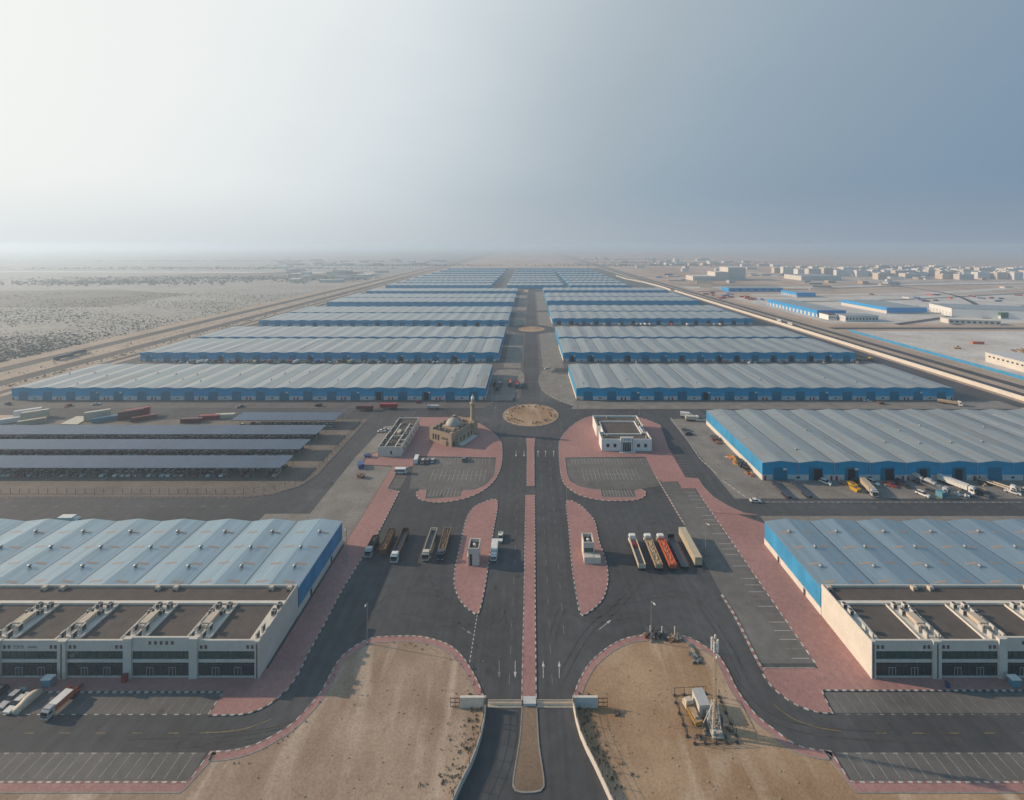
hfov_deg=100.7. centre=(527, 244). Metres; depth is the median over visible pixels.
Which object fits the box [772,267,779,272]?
apartment block
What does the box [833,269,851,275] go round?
apartment block
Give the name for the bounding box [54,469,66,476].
car
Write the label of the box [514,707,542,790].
median sand
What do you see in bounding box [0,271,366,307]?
ground
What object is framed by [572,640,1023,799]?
sand lot
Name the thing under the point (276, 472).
car
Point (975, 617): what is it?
roof duct
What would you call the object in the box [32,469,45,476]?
car
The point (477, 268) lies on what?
warehouse
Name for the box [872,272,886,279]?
apartment block
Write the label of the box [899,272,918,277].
apartment block
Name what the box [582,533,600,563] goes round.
gatehouse
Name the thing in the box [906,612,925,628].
roof duct
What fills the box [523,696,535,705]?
gate pier
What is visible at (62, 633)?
air conditioner
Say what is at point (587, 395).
roller door
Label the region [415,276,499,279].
warehouse
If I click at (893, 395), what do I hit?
roller door
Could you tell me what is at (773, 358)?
roller door
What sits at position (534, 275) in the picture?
warehouse
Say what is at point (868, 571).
office warehouse
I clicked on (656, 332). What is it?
warehouse
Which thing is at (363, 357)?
roller door
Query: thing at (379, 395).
roller door
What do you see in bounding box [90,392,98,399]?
roller door
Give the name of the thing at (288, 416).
solar carport
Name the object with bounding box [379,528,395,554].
trailer
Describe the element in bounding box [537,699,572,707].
sliding gate
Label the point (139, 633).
air conditioner
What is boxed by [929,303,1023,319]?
white factory
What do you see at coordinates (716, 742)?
pipe fence
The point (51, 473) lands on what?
car
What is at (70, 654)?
window
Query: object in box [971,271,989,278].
apartment block
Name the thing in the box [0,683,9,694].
car
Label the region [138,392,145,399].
roller door
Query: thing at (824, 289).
distant shed
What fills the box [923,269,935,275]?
apartment block
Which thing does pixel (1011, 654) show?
window
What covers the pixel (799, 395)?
roller door
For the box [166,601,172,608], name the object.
air conditioner
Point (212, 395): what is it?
roller door
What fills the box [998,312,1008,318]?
green hall
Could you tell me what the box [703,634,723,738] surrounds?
telecom mast
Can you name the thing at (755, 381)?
warehouse
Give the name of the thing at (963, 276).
apartment block
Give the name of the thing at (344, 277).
distant building
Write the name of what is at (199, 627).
air conditioner
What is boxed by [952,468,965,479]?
roller door
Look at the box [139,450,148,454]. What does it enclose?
car
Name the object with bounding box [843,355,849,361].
roller door
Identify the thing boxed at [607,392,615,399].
roller door
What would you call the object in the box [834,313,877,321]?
grey hall
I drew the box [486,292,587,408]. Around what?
side lot
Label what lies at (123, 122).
sky
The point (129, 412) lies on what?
container
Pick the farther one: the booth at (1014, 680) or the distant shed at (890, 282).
the distant shed at (890, 282)
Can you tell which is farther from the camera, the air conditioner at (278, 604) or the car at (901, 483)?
the car at (901, 483)
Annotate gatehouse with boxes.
[467,538,480,565]
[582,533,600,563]
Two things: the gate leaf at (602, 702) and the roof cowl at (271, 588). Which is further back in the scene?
the roof cowl at (271, 588)
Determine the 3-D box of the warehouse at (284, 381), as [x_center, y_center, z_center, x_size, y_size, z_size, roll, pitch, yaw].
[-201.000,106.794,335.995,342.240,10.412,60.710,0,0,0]
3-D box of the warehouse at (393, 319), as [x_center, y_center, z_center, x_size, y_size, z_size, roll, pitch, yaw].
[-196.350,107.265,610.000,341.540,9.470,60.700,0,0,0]
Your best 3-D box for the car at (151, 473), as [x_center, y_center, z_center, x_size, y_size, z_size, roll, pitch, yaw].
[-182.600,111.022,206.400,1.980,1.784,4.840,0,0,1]
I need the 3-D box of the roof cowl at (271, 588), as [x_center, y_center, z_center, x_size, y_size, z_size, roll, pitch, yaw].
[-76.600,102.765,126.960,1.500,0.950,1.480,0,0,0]
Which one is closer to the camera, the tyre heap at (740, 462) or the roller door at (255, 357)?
the tyre heap at (740, 462)
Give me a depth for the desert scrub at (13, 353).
578.89 m
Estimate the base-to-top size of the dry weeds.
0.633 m
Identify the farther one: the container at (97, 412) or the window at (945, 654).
the container at (97, 412)
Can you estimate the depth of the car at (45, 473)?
205.68 m
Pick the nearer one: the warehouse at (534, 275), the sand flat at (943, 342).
the sand flat at (943, 342)
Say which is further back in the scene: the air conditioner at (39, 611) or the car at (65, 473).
the car at (65, 473)
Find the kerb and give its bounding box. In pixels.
[0,326,1023,793]
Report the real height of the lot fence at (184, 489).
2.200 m
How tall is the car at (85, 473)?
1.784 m
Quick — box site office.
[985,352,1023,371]
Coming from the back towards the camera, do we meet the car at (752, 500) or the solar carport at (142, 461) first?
the solar carport at (142, 461)
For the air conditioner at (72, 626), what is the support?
on the office warehouse at (127, 567)
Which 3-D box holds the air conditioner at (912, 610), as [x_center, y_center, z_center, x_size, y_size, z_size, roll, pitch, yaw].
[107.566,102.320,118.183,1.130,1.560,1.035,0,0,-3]
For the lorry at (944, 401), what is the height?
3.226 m
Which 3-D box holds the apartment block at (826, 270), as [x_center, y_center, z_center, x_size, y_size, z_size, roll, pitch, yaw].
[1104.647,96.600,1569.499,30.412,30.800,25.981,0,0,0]
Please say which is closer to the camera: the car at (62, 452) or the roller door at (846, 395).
the car at (62, 452)
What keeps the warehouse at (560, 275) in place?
on the yard at (504, 280)
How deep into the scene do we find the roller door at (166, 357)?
406.38 m
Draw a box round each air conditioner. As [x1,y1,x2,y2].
[5,622,11,632]
[6,630,12,638]
[17,622,22,632]
[36,601,43,609]
[36,608,43,615]
[46,601,53,608]
[60,630,65,638]
[69,622,74,632]
[71,630,77,638]
[80,622,86,632]
[86,608,93,613]
[96,601,102,609]
[97,608,104,615]
[106,601,113,608]
[133,622,138,632]
[136,630,141,635]
[144,622,149,632]
[156,601,162,609]
[158,608,164,615]
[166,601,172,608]
[197,622,201,632]
[201,630,205,638]
[208,608,214,615]
[208,622,212,632]
[216,601,221,609]
[219,608,225,615]
[226,601,232,608]
[261,622,265,632]
[271,608,276,615]
[276,601,281,608]
[841,601,846,609]
[847,608,853,615]
[862,622,866,632]
[869,630,873,638]
[890,601,896,609]
[899,608,905,615]
[901,601,907,609]
[909,608,916,614]
[915,622,919,632]
[923,630,927,638]
[926,622,930,632]
[934,630,939,638]
[950,601,956,609]
[959,608,966,615]
[961,601,967,609]
[970,608,977,613]
[978,622,983,632]
[987,630,992,638]
[989,622,994,632]
[1009,601,1016,609]
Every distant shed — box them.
[696,281,712,283]
[699,285,710,287]
[809,288,830,290]
[812,285,831,287]
[825,280,835,282]
[857,281,868,283]
[878,283,896,285]
[883,281,899,284]
[887,276,904,278]
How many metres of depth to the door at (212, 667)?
109.59 m
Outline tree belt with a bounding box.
[0,260,825,285]
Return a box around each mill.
[686,275,714,280]
[707,271,728,280]
[719,266,745,279]
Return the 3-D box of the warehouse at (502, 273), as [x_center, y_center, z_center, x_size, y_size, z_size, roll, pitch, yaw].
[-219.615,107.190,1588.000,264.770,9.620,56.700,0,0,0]
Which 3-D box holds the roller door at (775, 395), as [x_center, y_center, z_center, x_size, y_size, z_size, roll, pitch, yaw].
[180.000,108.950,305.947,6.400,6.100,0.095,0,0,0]
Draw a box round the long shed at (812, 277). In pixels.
[784,274,840,280]
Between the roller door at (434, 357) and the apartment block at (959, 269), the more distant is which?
the apartment block at (959, 269)
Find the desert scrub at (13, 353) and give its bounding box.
[0,292,310,361]
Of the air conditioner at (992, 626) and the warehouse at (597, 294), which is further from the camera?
the warehouse at (597, 294)
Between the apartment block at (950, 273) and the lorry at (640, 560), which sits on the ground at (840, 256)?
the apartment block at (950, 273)
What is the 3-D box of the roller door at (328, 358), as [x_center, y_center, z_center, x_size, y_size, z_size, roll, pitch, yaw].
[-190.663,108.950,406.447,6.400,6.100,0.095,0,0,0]
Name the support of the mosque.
on the asphalt
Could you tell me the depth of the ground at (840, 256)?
3230.60 m
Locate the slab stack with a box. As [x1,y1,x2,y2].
[60,416,83,424]
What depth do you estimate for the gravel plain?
1259.51 m
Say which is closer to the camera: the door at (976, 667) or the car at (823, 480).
the door at (976, 667)
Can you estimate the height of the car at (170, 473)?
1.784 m
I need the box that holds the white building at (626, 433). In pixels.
[593,415,651,452]
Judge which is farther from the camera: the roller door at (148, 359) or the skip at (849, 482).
the roller door at (148, 359)
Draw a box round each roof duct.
[11,612,35,628]
[75,612,96,628]
[138,612,157,628]
[202,612,218,628]
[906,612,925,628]
[967,612,989,628]
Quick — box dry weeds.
[229,642,784,798]
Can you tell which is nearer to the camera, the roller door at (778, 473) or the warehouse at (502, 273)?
the roller door at (778, 473)
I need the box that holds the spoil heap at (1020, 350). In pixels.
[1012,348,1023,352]
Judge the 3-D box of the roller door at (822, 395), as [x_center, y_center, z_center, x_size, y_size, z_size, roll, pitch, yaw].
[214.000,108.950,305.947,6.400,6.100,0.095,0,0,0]
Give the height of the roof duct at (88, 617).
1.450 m
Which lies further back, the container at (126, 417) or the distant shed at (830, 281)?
the distant shed at (830, 281)
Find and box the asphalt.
[0,408,1023,799]
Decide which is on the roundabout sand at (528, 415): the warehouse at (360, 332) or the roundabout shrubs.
the roundabout shrubs
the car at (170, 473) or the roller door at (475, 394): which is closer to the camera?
the car at (170, 473)
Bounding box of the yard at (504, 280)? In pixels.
[0,268,985,407]
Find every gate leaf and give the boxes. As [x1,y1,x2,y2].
[450,698,459,706]
[598,698,607,706]
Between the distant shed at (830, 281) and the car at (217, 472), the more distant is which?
the distant shed at (830, 281)
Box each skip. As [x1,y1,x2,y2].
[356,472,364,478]
[364,453,371,457]
[847,480,857,485]
[849,484,860,491]
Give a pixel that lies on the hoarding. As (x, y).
(959, 360)
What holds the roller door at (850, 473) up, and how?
in the warehouse at (833, 444)
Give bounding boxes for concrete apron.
[260,401,1023,540]
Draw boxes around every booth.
[40,674,55,686]
[1006,674,1021,686]
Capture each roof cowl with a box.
[40,585,49,590]
[58,585,66,590]
[154,585,161,590]
[172,585,179,590]
[268,585,274,590]
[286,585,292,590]
[825,585,832,590]
[909,585,917,590]
[926,585,934,590]
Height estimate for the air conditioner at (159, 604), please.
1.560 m
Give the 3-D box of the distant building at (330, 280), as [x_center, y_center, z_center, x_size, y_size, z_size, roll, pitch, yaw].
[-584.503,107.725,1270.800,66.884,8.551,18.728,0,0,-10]
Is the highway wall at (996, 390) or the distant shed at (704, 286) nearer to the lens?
the highway wall at (996, 390)
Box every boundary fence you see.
[449,696,485,799]
[573,691,615,799]
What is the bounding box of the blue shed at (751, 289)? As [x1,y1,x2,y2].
[721,286,782,291]
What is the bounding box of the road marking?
[0,410,1023,778]
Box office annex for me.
[819,312,836,319]
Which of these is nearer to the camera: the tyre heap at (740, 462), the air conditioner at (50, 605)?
the air conditioner at (50, 605)
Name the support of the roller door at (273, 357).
in the warehouse at (382, 349)
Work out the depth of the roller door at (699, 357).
406.38 m
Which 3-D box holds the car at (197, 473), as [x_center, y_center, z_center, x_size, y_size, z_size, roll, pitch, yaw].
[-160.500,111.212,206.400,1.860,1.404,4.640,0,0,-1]
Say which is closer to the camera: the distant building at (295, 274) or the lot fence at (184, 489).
the lot fence at (184, 489)
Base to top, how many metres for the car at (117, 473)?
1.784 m
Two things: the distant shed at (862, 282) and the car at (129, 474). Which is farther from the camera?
the distant shed at (862, 282)
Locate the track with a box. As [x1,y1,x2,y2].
[46,264,1023,324]
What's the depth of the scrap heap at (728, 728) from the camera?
97.73 m
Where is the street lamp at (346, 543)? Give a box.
[344,528,346,560]
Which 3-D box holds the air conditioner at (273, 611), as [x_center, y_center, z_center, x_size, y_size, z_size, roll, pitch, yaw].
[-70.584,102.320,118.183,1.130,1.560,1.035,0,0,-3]
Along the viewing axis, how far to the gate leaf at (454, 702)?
102.55 m
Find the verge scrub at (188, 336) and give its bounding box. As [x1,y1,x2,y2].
[0,276,410,385]
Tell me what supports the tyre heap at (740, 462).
on the concrete apron
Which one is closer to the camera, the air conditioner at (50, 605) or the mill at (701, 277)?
the air conditioner at (50, 605)
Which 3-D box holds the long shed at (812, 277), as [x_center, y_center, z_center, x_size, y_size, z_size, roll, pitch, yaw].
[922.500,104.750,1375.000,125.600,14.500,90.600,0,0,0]
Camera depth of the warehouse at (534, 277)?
1341.50 m
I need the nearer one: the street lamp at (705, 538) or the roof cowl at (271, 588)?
the roof cowl at (271, 588)
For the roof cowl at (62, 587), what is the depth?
126.66 m
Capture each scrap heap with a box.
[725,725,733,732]
[953,490,977,497]
[966,488,994,496]
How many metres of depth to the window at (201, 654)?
109.83 m
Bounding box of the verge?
[0,253,1023,402]
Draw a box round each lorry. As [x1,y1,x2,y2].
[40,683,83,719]
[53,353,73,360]
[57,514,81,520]
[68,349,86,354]
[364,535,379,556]
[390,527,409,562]
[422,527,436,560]
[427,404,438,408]
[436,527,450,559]
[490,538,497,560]
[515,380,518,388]
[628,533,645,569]
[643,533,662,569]
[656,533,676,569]
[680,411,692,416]
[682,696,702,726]
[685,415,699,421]
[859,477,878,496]
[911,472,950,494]
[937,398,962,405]
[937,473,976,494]
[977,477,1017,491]
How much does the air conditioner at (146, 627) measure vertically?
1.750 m
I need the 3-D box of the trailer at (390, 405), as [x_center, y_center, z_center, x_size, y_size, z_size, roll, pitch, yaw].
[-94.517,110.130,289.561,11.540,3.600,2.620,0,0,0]
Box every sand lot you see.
[0,642,482,799]
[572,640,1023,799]
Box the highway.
[0,253,1023,395]
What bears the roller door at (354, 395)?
in the warehouse at (284, 381)
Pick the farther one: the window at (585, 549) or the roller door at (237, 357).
the roller door at (237, 357)
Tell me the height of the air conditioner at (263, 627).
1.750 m
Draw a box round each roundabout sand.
[504,404,557,426]
[519,327,544,331]
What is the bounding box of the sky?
[0,0,1023,245]
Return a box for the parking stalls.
[0,458,1023,780]
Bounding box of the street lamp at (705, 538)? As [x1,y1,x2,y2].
[705,523,708,554]
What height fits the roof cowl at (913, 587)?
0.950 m
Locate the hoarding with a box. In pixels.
[850,330,1023,379]
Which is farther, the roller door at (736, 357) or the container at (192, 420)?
the roller door at (736, 357)
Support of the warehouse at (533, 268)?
on the yard at (504, 280)
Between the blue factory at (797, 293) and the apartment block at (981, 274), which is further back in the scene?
the apartment block at (981, 274)
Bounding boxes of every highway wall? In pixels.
[616,275,670,289]
[675,290,1023,400]
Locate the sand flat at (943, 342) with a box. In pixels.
[733,295,1023,375]
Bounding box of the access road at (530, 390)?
[0,289,1023,414]
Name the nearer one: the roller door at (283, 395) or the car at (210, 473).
the car at (210, 473)
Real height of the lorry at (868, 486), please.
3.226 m
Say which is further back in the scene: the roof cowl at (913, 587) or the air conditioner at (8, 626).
the roof cowl at (913, 587)
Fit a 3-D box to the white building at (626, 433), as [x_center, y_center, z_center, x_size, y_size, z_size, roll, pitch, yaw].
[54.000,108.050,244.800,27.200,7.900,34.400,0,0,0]
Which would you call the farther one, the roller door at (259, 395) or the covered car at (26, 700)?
the roller door at (259, 395)
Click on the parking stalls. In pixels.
(754, 608)
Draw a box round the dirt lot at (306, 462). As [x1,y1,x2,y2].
[0,419,366,495]
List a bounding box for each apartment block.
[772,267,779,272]
[780,266,793,273]
[794,268,803,273]
[796,265,806,268]
[804,268,820,273]
[819,267,831,274]
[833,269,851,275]
[839,266,857,273]
[853,269,867,276]
[867,269,879,276]
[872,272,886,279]
[875,265,887,268]
[891,269,906,275]
[898,266,913,269]
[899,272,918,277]
[906,265,921,267]
[911,268,924,271]
[916,271,926,275]
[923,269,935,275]
[929,265,943,267]
[935,270,947,277]
[936,273,949,278]
[947,270,954,277]
[950,268,970,269]
[953,273,973,279]
[955,271,970,273]
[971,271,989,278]
[974,267,992,271]
[990,271,1007,278]
[1007,267,1023,270]
[1008,272,1022,279]
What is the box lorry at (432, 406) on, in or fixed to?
on the asphalt
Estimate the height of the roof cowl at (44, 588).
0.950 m
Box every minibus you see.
[394,467,406,473]
[413,454,418,463]
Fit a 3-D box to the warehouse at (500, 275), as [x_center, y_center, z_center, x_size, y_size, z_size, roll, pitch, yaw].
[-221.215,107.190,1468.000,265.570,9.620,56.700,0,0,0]
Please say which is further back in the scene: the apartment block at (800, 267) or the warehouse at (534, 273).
the apartment block at (800, 267)
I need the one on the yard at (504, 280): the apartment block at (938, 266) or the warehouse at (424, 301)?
the warehouse at (424, 301)
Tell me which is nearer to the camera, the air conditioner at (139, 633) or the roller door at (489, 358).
the air conditioner at (139, 633)
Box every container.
[0,416,19,423]
[13,407,42,415]
[17,416,46,424]
[20,408,49,417]
[20,412,49,419]
[84,408,110,416]
[84,413,110,421]
[92,414,117,422]
[118,407,143,416]
[118,412,143,420]
[126,406,149,411]
[131,413,156,422]
[180,417,203,423]
[198,414,219,419]
[215,413,235,418]
[358,460,363,468]
[935,489,946,498]
[971,341,984,343]
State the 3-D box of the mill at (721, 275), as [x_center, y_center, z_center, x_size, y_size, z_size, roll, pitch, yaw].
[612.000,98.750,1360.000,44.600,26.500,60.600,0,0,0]
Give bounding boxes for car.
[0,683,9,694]
[0,687,26,708]
[2,691,29,713]
[5,469,19,476]
[11,688,43,714]
[14,469,26,476]
[19,469,32,476]
[26,469,39,476]
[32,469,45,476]
[39,469,52,476]
[45,469,59,476]
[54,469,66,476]
[57,450,68,454]
[59,471,70,476]
[66,469,78,476]
[72,469,85,476]
[79,469,92,476]
[90,450,100,454]
[92,469,104,476]
[98,469,111,476]
[112,469,124,476]
[119,471,130,476]
[125,471,137,476]
[138,469,150,476]
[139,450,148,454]
[146,469,157,476]
[152,469,163,476]
[159,469,170,476]
[165,469,176,476]
[174,471,182,476]
[179,471,189,476]
[192,471,202,476]
[205,471,215,476]
[212,469,222,476]
[218,469,228,476]
[239,469,248,476]
[245,469,254,476]
[265,469,274,476]
[271,469,280,476]
[749,497,761,502]
[819,477,831,485]
[851,477,861,485]
[867,478,879,485]
[884,481,897,487]
[894,477,908,484]
[896,480,910,488]
[915,489,930,497]
[925,487,934,493]
[977,489,991,497]
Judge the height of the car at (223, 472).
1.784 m
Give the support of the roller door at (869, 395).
in the warehouse at (755, 381)
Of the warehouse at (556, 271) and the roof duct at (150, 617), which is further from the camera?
the warehouse at (556, 271)
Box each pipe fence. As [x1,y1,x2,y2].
[673,686,707,696]
[674,696,688,737]
[693,734,739,744]
[717,690,736,737]
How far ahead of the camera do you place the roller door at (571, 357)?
406.38 m
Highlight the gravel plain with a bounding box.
[0,252,491,361]
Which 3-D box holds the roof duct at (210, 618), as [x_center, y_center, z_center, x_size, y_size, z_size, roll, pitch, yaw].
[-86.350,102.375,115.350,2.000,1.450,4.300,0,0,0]
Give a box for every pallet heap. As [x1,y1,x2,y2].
[710,434,721,443]
[726,454,737,464]
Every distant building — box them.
[274,266,292,267]
[287,270,300,272]
[288,273,303,276]
[290,278,302,282]
[305,275,316,278]
[311,275,326,278]
[319,279,344,282]
[326,272,344,274]
[333,269,348,271]
[336,276,352,279]
[345,273,364,274]
[353,276,363,278]
[357,274,372,276]
[374,270,388,272]
[770,264,780,266]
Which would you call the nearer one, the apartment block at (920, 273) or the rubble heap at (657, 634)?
the rubble heap at (657, 634)
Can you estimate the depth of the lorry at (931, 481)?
195.38 m
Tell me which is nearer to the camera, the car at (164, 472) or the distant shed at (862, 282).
the car at (164, 472)
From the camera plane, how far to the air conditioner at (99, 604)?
120.01 m
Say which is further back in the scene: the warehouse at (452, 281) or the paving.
the warehouse at (452, 281)
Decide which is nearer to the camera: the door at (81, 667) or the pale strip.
the door at (81, 667)
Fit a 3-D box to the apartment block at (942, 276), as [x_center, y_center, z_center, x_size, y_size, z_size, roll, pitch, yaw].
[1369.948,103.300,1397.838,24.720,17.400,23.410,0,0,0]
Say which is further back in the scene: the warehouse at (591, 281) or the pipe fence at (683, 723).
the warehouse at (591, 281)
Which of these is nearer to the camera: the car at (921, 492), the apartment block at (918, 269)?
the car at (921, 492)
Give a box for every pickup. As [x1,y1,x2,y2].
[498,531,502,541]
[1004,488,1020,495]
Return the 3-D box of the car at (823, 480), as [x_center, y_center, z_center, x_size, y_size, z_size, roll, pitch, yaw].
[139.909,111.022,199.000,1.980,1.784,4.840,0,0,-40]
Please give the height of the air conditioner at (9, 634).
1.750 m
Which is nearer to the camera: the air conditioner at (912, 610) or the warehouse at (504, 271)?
the air conditioner at (912, 610)
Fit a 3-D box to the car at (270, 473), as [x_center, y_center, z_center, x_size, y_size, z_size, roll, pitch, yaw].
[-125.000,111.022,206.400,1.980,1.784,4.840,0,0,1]
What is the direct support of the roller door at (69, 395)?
in the warehouse at (284, 381)
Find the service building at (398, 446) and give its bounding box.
[378,417,419,455]
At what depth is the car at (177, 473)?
205.61 m
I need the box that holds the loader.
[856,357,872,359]
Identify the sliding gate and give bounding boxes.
[488,699,521,707]
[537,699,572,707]
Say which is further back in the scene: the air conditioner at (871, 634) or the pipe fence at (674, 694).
the air conditioner at (871, 634)
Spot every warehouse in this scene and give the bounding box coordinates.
[0,519,342,678]
[11,363,492,399]
[140,338,501,361]
[196,326,505,344]
[259,313,509,326]
[287,306,511,317]
[326,297,514,306]
[343,293,515,301]
[366,288,517,294]
[385,283,492,287]
[396,280,495,285]
[406,278,497,282]
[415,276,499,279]
[423,274,501,277]
[432,272,503,274]
[440,270,505,272]
[447,268,507,269]
[507,283,563,288]
[509,280,561,282]
[510,278,559,280]
[512,276,557,277]
[513,274,555,275]
[514,272,553,273]
[516,270,551,271]
[517,268,550,269]
[543,287,667,292]
[544,292,685,299]
[546,296,698,304]
[548,305,727,313]
[550,311,751,324]
[553,268,588,269]
[555,270,593,272]
[555,326,808,343]
[557,272,599,274]
[558,338,855,361]
[559,274,604,277]
[561,276,610,279]
[563,278,615,282]
[566,280,622,285]
[568,283,629,287]
[568,363,953,399]
[706,409,1023,479]
[764,519,1023,678]
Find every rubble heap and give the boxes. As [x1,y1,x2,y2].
[642,627,666,640]
[666,632,684,643]
[688,642,701,663]
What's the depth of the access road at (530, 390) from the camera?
383.73 m
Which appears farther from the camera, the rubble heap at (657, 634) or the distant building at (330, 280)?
the distant building at (330, 280)
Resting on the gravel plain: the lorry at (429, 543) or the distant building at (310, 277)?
the distant building at (310, 277)
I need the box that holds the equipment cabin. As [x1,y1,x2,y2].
[692,688,709,717]
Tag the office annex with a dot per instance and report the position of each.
(827, 316)
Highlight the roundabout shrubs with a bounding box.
[506,405,555,423]
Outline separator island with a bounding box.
[657,478,756,658]
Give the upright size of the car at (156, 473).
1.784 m
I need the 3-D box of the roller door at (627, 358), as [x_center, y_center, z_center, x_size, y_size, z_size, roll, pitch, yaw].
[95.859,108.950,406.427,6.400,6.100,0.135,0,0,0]
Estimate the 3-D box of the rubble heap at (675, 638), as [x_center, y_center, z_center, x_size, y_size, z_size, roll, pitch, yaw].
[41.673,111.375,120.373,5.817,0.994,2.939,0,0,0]
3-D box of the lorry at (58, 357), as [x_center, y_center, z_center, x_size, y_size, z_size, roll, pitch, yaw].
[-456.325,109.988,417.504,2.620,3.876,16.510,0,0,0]
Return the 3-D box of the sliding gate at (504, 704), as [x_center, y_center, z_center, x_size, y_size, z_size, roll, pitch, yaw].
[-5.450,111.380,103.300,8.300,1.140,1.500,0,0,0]
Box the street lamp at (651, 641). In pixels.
[650,601,655,642]
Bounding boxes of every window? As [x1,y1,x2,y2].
[2,651,56,658]
[67,651,122,658]
[133,651,188,658]
[198,651,253,658]
[584,548,592,551]
[876,651,931,658]
[942,651,996,658]
[1008,651,1023,658]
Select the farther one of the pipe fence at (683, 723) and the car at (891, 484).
the car at (891, 484)
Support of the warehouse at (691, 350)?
on the yard at (504, 280)
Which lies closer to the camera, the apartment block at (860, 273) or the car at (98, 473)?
the car at (98, 473)
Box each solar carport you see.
[0,425,325,442]
[0,439,310,457]
[0,455,293,477]
[231,412,342,427]
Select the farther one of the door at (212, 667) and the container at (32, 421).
the container at (32, 421)
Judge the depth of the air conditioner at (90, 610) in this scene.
118.03 m
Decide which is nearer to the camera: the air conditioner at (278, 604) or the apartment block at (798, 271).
the air conditioner at (278, 604)
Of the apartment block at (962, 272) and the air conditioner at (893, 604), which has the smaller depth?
the air conditioner at (893, 604)
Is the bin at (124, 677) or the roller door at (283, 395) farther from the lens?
the roller door at (283, 395)
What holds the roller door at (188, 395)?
in the warehouse at (284, 381)
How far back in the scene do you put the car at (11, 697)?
103.96 m
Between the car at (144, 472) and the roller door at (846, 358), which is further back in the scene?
the roller door at (846, 358)
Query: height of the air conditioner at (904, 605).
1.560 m
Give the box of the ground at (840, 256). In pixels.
[0,246,1023,418]
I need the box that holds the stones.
[259,646,797,799]
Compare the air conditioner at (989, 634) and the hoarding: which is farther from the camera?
the hoarding
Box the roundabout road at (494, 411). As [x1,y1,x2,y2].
[481,325,579,428]
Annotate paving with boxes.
[0,416,1023,791]
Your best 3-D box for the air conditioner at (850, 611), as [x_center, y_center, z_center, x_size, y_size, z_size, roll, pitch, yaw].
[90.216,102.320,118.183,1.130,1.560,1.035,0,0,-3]
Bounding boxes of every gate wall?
[460,695,485,707]
[573,695,597,707]
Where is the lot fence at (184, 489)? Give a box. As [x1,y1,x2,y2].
[2,421,359,493]
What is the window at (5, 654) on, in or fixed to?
in the office warehouse at (127, 567)
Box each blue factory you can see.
[767,299,845,316]
[781,290,815,296]
[841,300,926,313]
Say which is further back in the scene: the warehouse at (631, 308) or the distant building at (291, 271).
the distant building at (291, 271)
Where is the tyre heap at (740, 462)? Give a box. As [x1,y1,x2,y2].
[734,455,749,471]
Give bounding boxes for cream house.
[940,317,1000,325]
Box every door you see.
[15,667,22,675]
[19,392,27,399]
[43,392,51,399]
[66,392,74,399]
[81,667,87,675]
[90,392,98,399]
[103,667,110,675]
[114,392,122,399]
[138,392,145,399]
[146,355,152,361]
[161,392,169,399]
[164,355,169,361]
[169,667,175,675]
[182,355,187,361]
[185,392,193,399]
[209,392,217,399]
[212,667,218,675]
[217,355,223,360]
[232,392,240,399]
[235,355,241,361]
[253,355,259,361]
[256,392,264,399]
[271,355,277,359]
[280,392,288,399]
[289,355,295,360]
[303,392,311,399]
[307,355,313,360]
[325,355,331,361]
[327,392,335,399]
[351,392,359,399]
[361,355,366,361]
[375,392,382,399]
[379,355,384,361]
[397,355,402,361]
[398,392,406,399]
[415,355,420,361]
[422,392,430,399]
[432,355,438,361]
[446,392,454,399]
[450,355,456,361]
[468,355,474,361]
[469,392,477,399]
[486,355,492,361]
[569,355,575,361]
[584,392,592,399]
[587,355,593,361]
[606,355,611,361]
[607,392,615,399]
[624,355,630,361]
[631,392,639,399]
[642,355,648,361]
[654,392,662,399]
[660,355,666,361]
[678,392,686,399]
[679,355,684,361]
[697,355,703,361]
[702,392,709,399]
[715,355,721,361]
[725,392,733,399]
[734,355,739,361]
[749,392,757,399]
[752,355,758,361]
[770,355,776,361]
[772,392,780,399]
[773,468,786,479]
[788,355,794,361]
[796,392,804,399]
[807,355,812,361]
[809,468,822,479]
[819,392,827,399]
[825,355,831,361]
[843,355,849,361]
[843,392,851,399]
[845,468,858,479]
[866,392,874,399]
[881,468,893,479]
[890,392,898,399]
[914,392,922,399]
[917,468,929,479]
[937,392,945,399]
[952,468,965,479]
[976,667,983,675]
[988,468,1001,479]
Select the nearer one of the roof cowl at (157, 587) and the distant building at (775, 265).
the roof cowl at (157, 587)
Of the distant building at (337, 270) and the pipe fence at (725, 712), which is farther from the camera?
the distant building at (337, 270)
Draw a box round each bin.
[121,673,128,682]
[944,681,950,687]
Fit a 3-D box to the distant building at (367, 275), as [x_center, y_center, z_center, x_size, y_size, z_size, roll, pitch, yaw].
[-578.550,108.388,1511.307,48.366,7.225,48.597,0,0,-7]
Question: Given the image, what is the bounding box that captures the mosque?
[429,395,477,446]
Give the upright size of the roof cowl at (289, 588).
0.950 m
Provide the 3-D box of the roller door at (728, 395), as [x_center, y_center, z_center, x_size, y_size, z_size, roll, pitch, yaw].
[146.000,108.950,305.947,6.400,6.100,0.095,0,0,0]
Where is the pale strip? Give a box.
[2,271,1023,295]
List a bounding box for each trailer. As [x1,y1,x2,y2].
[356,405,373,410]
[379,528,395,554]
[380,403,397,408]
[668,534,688,567]
[679,527,701,565]
[770,480,791,497]
[788,479,811,497]
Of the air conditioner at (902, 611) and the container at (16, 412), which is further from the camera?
the container at (16, 412)

